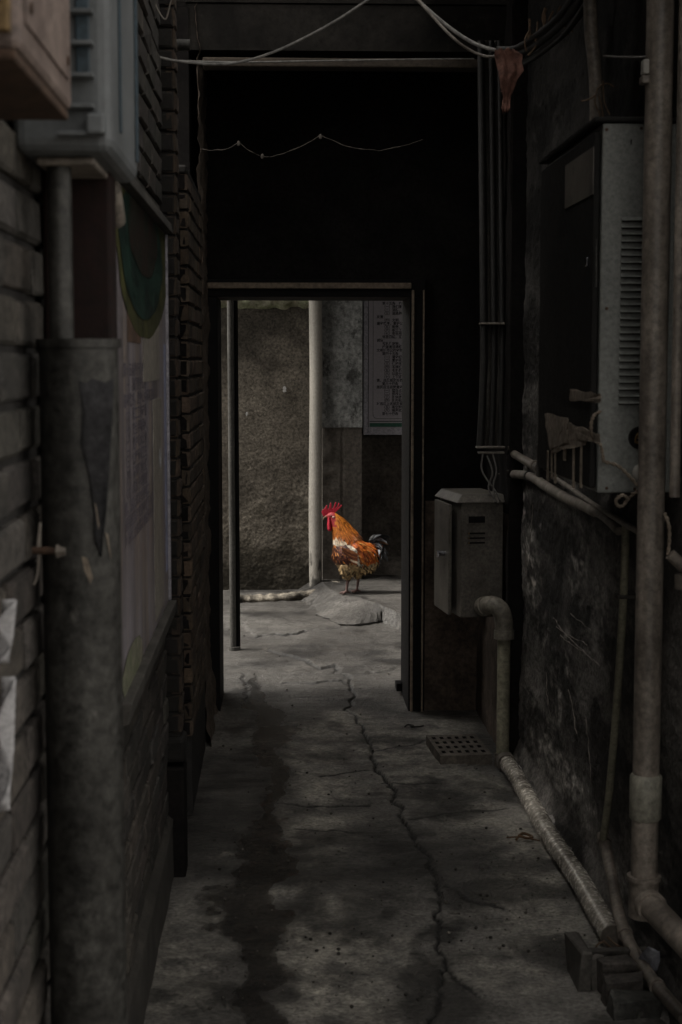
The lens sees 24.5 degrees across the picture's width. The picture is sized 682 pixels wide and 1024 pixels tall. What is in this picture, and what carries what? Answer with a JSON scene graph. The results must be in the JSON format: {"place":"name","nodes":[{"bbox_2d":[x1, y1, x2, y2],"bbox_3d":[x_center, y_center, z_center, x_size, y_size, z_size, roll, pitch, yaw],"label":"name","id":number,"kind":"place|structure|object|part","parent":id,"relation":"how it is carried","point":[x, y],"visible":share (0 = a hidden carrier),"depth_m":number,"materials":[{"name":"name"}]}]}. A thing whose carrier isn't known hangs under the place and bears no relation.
{"place":"outdoors","nodes":[
{"label":"outdoors","id":0,"kind":"place"},
{"bbox_2d":[144,575,666,1023],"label":"alley floor","id":1,"kind":"structure","parent":0,"point":[317,666],"depth_m":5.17,"materials":[{"name":"grey concrete"}]},
{"bbox_2d":[157,0,187,877],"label":"brick pier","id":2,"kind":"structure","parent":1,"relation":"on","point":[176,769],"depth_m":4.95,"materials":[{"name":"brick"}]},
{"bbox_2d":[227,301,240,650],"bbox_3d":[-0.613,-0.341,8.925,0.070,2.320,0.070,0,5,-2],"label":"metal pole","id":3,"kind":"object","parent":1,"relation":"on","point":[233,453],"visible":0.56,"depth_m":8.93,"materials":[{"name":"black metal"}]},
{"bbox_2d":[240,579,339,602],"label":"kerb","id":4,"kind":"structure","parent":1,"relation":"on","point":[287,596],"depth_m":10.87,"materials":[{"name":"grey concrete"}]},
{"bbox_2d":[317,595,380,625],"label":"cement ramp","id":5,"kind":"structure","parent":1,"relation":"on","point":[343,610],"depth_m":10.07,"materials":[{"name":"grey concrete"}]},
{"bbox_2d":[322,502,390,594],"bbox_3d":[0.101,0.239,10.536,0.462,0.614,0.212,0,5,-2],"label":"rooster","id":6,"kind":"object","parent":1,"relation":"on","point":[355,555],"visible":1,"depth_m":10.48},
{"bbox_2d":[203,625,599,1009],"bbox_3d":[0.000,0.970,7.147,1.256,0.008,6.298,0,5,-4],"label":"grit","id":7,"kind":"object","parent":1,"relation":"on","point":[392,935],"visible":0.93,"depth_m":4.80,"materials":[{"name":"concrete"}]},
{"bbox_2d":[426,734,491,764],"bbox_3d":[0.495,1.007,6.630,0.215,0.052,0.360,-1,5,-6],"label":"perforated block","id":8,"kind":"object","parent":1,"relation":"on","point":[469,749],"depth_m":6.54,"materials":[{"name":"ceramic"}]},
{"bbox_2d":[474,596,513,767],"bbox_3d":[0.616,0.692,6.461,0.108,0.712,0.224,-3,6,-30],"label":"drainpipe","id":9,"kind":"object","parent":1,"relation":"on","point":[498,609],"visible":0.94,"depth_m":6.38,"materials":[{"name":"plastic"}]},
{"bbox_2d":[476,0,527,754],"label":"cement wall","id":10,"kind":"structure","parent":1,"relation":"on","point":[515,222],"depth_m":6.48,"materials":[{"name":"paint"}]},
{"bbox_2d":[176,0,513,73],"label":"beam","id":11,"kind":"structure","parent":10,"relation":"on","point":[233,30],"depth_m":6.48,"materials":[{"name":"black concrete"}]},
{"bbox_2d":[183,58,473,62],"bbox_3d":[-0.088,-1.768,6.174,1.323,0.114,0.140,-2,6,-24],"label":"wire","id":12,"kind":"object","parent":11,"relation":"attached to","point":[336,60],"visible":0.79,"depth_m":6.27,"materials":[{"name":"grey metal"}]},
{"bbox_2d":[434,488,504,617],"bbox_3d":[0.534,0.167,6.641,0.271,0.510,0.360,0,5,-2],"label":"meter box","id":13,"kind":"object","parent":10,"relation":"attached to","point":[468,548],"visible":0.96,"depth_m":6.50,"materials":[{"name":"grey metal"}]},
{"bbox_2d":[434,499,451,614],"bbox_3d":[0.415,0.187,6.651,0.052,0.461,0.274,-1,6,-8],"label":"door","id":14,"kind":"structure","parent":13,"relation":"in","point":[443,510],"depth_m":6.61,"materials":[{"name":"grey metal"}]},
{"bbox_2d":[475,40,504,503],"bbox_3d":[0.631,-0.984,6.400,0.139,1.883,0.296,0,5,-2],"label":"cable bundle","id":15,"kind":"object","parent":10,"relation":"attached to","point":[490,428],"visible":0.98,"depth_m":6.50,"materials":[{"name":"grey plastic"}]},
{"bbox_2d":[506,832,539,841],"bbox_3d":[0.628,1.122,5.431,0.112,0.017,0.068,0,5,-2],"label":"dry leaf","id":16,"kind":"object","parent":1,"relation":"on","point":[530,837],"visible":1,"depth_m":5.42,"materials":[{"name":"plant"}]},
{"bbox_2d":[496,752,622,946],"bbox_3d":[0.718,1.108,5.412,0.076,0.076,1.981,0,5,-3],"label":"pipe","id":17,"kind":"object","parent":1,"relation":"on","point":[586,892],"visible":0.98,"depth_m":5.10,"materials":[{"name":"metal"}]},
{"bbox_2d":[519,765,669,1023],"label":"cement fillet","id":18,"kind":"object","parent":1,"relation":"on","point":[664,1016],"visible":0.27,"depth_m":4.18,"materials":[{"name":"grey concrete"}]},
{"bbox_2d":[513,0,681,1023],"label":"cement wall","id":19,"kind":"structure","parent":1,"relation":"on","point":[571,563],"depth_m":5.18,"materials":[{"name":"grey concrete"}]},
{"bbox_2d":[496,0,582,66],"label":"cable bundle","id":20,"kind":"object","parent":19,"relation":"attached to","point":[564,13],"visible":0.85,"depth_m":4.75,"materials":[{"name":"plastic"}]},
{"bbox_2d":[416,0,495,51],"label":"cable","id":21,"kind":"object","parent":20,"relation":"attached to","point":[453,30],"visible":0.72,"depth_m":5.00,"materials":[{"name":"grey rubber"}]},
{"bbox_2d":[417,0,494,57],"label":"cable","id":22,"kind":"object","parent":20,"relation":"attached to","point":[449,33],"visible":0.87,"depth_m":4.90,"materials":[{"name":"grey rubber"}]},
{"bbox_2d":[494,48,523,113],"bbox_3d":[0.511,-1.312,4.782,0.088,0.198,0.038,0,5,-2],"label":"rag","id":23,"kind":"object","parent":20,"relation":"hanging from","point":[509,65],"visible":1,"depth_m":4.78,"materials":[{"name":"red fabric"}]},
{"bbox_2d":[498,470,621,534],"bbox_3d":[0.744,-0.084,5.713,0.046,0.082,2.492,0,5,-2],"label":"pipe","id":24,"kind":"object","parent":19,"relation":"attached to","point":[559,494],"visible":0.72,"depth_m":5.26,"materials":[{"name":"grey metal"}]},
{"bbox_2d":[507,446,636,534],"bbox_3d":[0.761,-0.123,5.569,0.066,0.121,2.921,0,5,-2],"label":"conduit","id":25,"kind":"object","parent":19,"relation":"attached to","point":[523,459],"visible":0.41,"depth_m":5.06,"materials":[{"name":"grey plastic"}]},
{"bbox_2d":[536,117,676,492],"bbox_3d":[0.715,-0.532,4.256,0.223,0.947,1.017,0,5,-2],"label":"electric cabinet","id":26,"kind":"object","parent":19,"relation":"attached to","point":[591,258],"visible":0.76,"depth_m":3.94,"materials":[{"name":"grey metal"}]},
{"bbox_3d":[0.617,-0.514,4.223,0.023,0.909,0.955,0,5,-2],"label":"door","id":27,"kind":"part","parent":26,"relation":"part of","materials":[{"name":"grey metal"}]},
{"bbox_2d":[583,0,602,119],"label":"pipe","id":28,"kind":"object","parent":26,"relation":"on","point":[592,43],"visible":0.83,"depth_m":4.41,"materials":[{"name":"grey plastic"}]},
{"bbox_2d":[581,80,613,116],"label":"straw wisps","id":29,"kind":"object","parent":28,"relation":"attached to","point":[602,84],"visible":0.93,"depth_m":4.38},
{"bbox_2d":[589,410,637,486],"bbox_3d":[0.686,-0.148,3.878,0.147,0.205,0.059,1,6,12],"label":"cord","id":30,"kind":"object","parent":26,"relation":"hanging from","point":[628,475],"visible":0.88,"depth_m":3.90,"materials":[{"name":"grey rubber"}]},
{"bbox_2d":[614,489,637,508],"bbox_3d":[0.719,-0.035,3.881,0.082,0.058,0.044,3,6,31],"label":"cord","id":31,"kind":"object","parent":30,"relation":"hanging from","point":[628,498],"visible":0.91,"depth_m":3.89,"materials":[{"name":"grey rubber"}]},
{"bbox_2d":[599,526,635,840],"bbox_3d":[0.805,0.514,4.574,0.060,0.978,0.255,0,5,-2],"label":"conduit","id":32,"kind":"object","parent":19,"relation":"attached to","point":[623,595],"visible":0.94,"depth_m":4.50,"materials":[{"name":"grey plastic"}]},
{"bbox_2d":[627,0,681,957],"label":"pipe","id":33,"kind":"object","parent":19,"relation":"attached to","point":[653,909],"visible":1,"depth_m":3.73,"materials":[{"name":"grey plastic"}]},
{"bbox_2d":[603,55,644,57],"bbox_3d":[0.715,-1.149,3.959,0.006,0.112,0.561,0,5,-1],"label":"wire","id":34,"kind":"object","parent":33,"relation":"attached to","point":[623,56],"visible":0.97,"depth_m":3.96,"materials":[{"name":"grey metal"}]},
{"bbox_2d":[663,512,670,554],"bbox_3d":[0.773,0.052,3.723,0.012,0.099,0.030,-2,6,-16],"label":"cord","id":35,"kind":"object","parent":33,"relation":"hanging from","point":[666,517],"visible":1,"depth_m":3.71,"materials":[{"name":"grey rubber"}]},
{"bbox_2d":[666,550,681,589],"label":"valve","id":36,"kind":"object","parent":33,"relation":"attached to","point":[674,557],"visible":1,"depth_m":3.71,"materials":[{"name":"grey plastic"}]},
{"bbox_2d":[669,0,681,496],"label":"pipe","id":37,"kind":"object","parent":19,"relation":"attached to","point":[675,430],"visible":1,"depth_m":3.66,"materials":[{"name":"grey plastic"}]},
{"bbox_2d":[564,931,645,991],"bbox_3d":[0.734,1.204,4.207,0.247,0.119,0.166,0,5,-2],"label":"brick","id":38,"kind":"object","parent":1,"relation":"on","point":[581,956],"visible":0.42,"depth_m":4.17,"materials":[{"name":"grey concrete"}]},
{"bbox_2d":[595,936,623,946],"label":"twigs","id":39,"kind":"object","parent":1,"relation":"on","point":[606,943],"visible":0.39,"depth_m":4.38,"materials":[{"name":"wood"}]},
{"bbox_2d":[596,954,636,993],"bbox_3d":[0.722,1.220,4.121,0.101,0.103,0.060,0,5,-2],"label":"brick","id":40,"kind":"object","parent":1,"relation":"on","point":[620,963],"visible":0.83,"depth_m":4.10,"materials":[{"name":"brick"}]},
{"bbox_2d":[600,971,643,1006],"bbox_3d":[0.732,1.235,4.053,0.116,0.085,0.064,0,5,-2],"label":"brick","id":41,"kind":"object","parent":1,"relation":"on","point":[625,980],"visible":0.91,"depth_m":4.04,"materials":[{"name":"grey brick"}]},
{"bbox_2d":[606,989,662,1020],"bbox_3d":[0.745,1.252,3.988,0.131,0.064,0.070,-1,6,-8],"label":"brick","id":42,"kind":"object","parent":1,"relation":"on","point":[622,1005],"visible":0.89,"depth_m":3.96,"materials":[{"name":"grey brick"}]},
{"bbox_2d":[595,832,681,1023],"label":"hose","id":43,"kind":"object","parent":1,"relation":"on","point":[665,996],"visible":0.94,"depth_m":4.35,"materials":[{"name":"grey plastic"}]},
{"bbox_2d":[639,946,659,971],"bbox_3d":[0.851,1.175,4.150,0.116,0.076,0.073,0,5,-2],"label":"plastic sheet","id":44,"kind":"object","parent":43,"relation":"on","point":[650,956],"visible":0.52,"depth_m":4.13,"materials":[{"name":"white plastic"}]},
{"bbox_2d":[404,724,423,727],"bbox_3d":[0.330,0.969,7.105,0.087,0.009,0.047,1,6,9],"label":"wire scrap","id":45,"kind":"object","parent":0,"point":[411,725],"visible":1,"depth_m":7.10,"materials":[{"name":"black metal"}]},
{"label":"ground","id":46,"kind":"structure","parent":0,"visible":0},
{"bbox_2d":[0,0,173,1023],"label":"brick wall","id":47,"kind":"structure","parent":46,"relation":"on","point":[24,948],"depth_m":2.31,"materials":[{"name":"brick"}]},
{"bbox_2d":[0,676,15,810],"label":"paper strip","id":48,"kind":"object","parent":47,"relation":"attached to","point":[7,711],"visible":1,"depth_m":1.98,"materials":[{"name":"white paper"}]},
{"bbox_2d":[0,599,16,662],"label":"paper strip","id":49,"kind":"object","parent":47,"relation":"attached to","point":[7,617],"visible":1,"depth_m":1.99,"materials":[{"name":"white paper"}]},
{"bbox_2d":[0,0,70,119],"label":"electric box","id":50,"kind":"object","parent":47,"relation":"attached to","point":[35,76],"visible":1,"depth_m":1.72,"materials":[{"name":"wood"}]},
{"bbox_2d":[32,522,65,584],"bbox_3d":[-0.420,0.061,2.260,0.056,0.091,0.022,1,6,9],"label":"wall bolt","id":51,"kind":"object","parent":47,"relation":"attached to","point":[58,550],"depth_m":2.26,"materials":[{"name":"grey metal"}]},
{"bbox_2d":[13,0,138,227],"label":"electric box","id":52,"kind":"object","parent":47,"relation":"attached to","point":[95,135],"visible":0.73,"depth_m":2.15,"materials":[{"name":"grey plastic"}]},
{"bbox_2d":[46,166,73,338],"bbox_3d":[-0.401,-0.381,2.240,0.034,0.267,0.035,0,5,-2],"label":"conduit","id":53,"kind":"object","parent":52,"relation":"attached to","point":[60,250],"visible":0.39,"depth_m":2.23,"materials":[{"name":"grey metal"}]},
{"bbox_2d":[42,171,116,338],"bbox_3d":[-0.402,0.456,2.501,0.104,1.957,0.080,0,5,-2],"label":"post","id":54,"kind":"object","parent":47,"relation":"attached to","point":[94,255],"visible":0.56,"depth_m":2.38,"materials":[{"name":"red paint"}]},
{"bbox_2d":[35,339,126,1023],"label":"pipe","id":55,"kind":"object","parent":47,"relation":"attached to","point":[80,473],"visible":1,"depth_m":2.28,"materials":[{"name":"grey metal"}]},
{"bbox_2d":[116,179,176,726],"bbox_3d":[-0.493,-0.207,3.984,0.044,1.210,1.477,0,5,-2],"label":"poster","id":56,"kind":"object","parent":47,"relation":"attached to","point":[148,603],"visible":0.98,"depth_m":3.85,"materials":[{"name":"grey paper"}]},
{"bbox_2d":[156,0,171,19],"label":"wire","id":57,"kind":"object","parent":47,"relation":"hanging from","point":[167,12],"visible":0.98,"depth_m":4.66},
{"bbox_2d":[177,39,189,50],"bbox_3d":[-0.545,-1.593,5.356,0.060,0.040,0.040,0,5,-2],"label":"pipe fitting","id":58,"kind":"object","parent":47,"relation":"attached to","point":[183,44],"visible":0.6,"depth_m":5.34,"materials":[{"name":"grey metal"}]},
{"bbox_2d":[160,0,369,65],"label":"cable","id":59,"kind":"object","parent":47,"relation":"attached to","point":[281,48],"visible":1,"depth_m":4.78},
{"bbox_2d":[177,165,205,814],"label":"brick pier","id":60,"kind":"structure","parent":46,"relation":"on","point":[190,356],"depth_m":5.73,"materials":[{"name":"brick"}]},
{"bbox_2d":[175,2,217,746],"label":"cement wall","id":61,"kind":"structure","parent":46,"relation":"on","point":[191,84],"depth_m":6.82,"materials":[{"name":"grey concrete"}]},
{"bbox_2d":[203,134,422,158],"bbox_3d":[-0.116,-1.487,6.388,0.900,0.102,0.008,0,5,-2],"label":"string","id":62,"kind":"object","parent":61,"relation":"attached to","point":[320,136],"visible":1,"depth_m":6.38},
{"bbox_2d":[221,301,321,589],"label":"courtyard wall","id":63,"kind":"structure","parent":46,"relation":"on","point":[273,348],"depth_m":11.31,"materials":[{"name":"paint"}]},
{"bbox_2d":[322,301,361,579],"bbox_3d":[0.002,-0.900,11.251,0.285,3.050,0.346,0,5,-2],"label":"pilaster","id":64,"kind":"object","parent":46,"relation":"on","point":[342,405],"visible":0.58,"depth_m":11.11,"materials":[{"name":"grey concrete"}]},
{"bbox_2d":[309,301,322,586],"bbox_3d":[-0.179,-0.571,11.057,0.100,2.201,0.091,0,5,-2],"label":"downpipe","id":65,"kind":"object","parent":64,"relation":"attached to","point":[315,440],"visible":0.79,"depth_m":11.03,"materials":[{"name":"white plastic"}]},
{"bbox_2d":[197,72,512,711],"bbox_3d":[0.032,-0.527,7.508,2.550,3.020,0.485,0,5,-2],"label":"doorway wall","id":66,"kind":"structure","parent":46,"relation":"on","point":[322,219],"depth_m":7.25,"materials":[{"name":"paint"}]},
{"bbox_2d":[362,301,401,574],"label":"courtyard wall","id":67,"kind":"structure","parent":46,"relation":"on","point":[381,481],"depth_m":11.47,"materials":[{"name":"grey concrete"}]},
{"bbox_2d":[363,301,401,434],"bbox_3d":[0.620,-1.306,11.325,0.920,1.497,0.040,0,5,-2],"label":"notice board","id":68,"kind":"object","parent":67,"relation":"attached to","point":[382,367],"visible":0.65,"depth_m":11.33,"materials":[{"name":"metal"}]}
]}

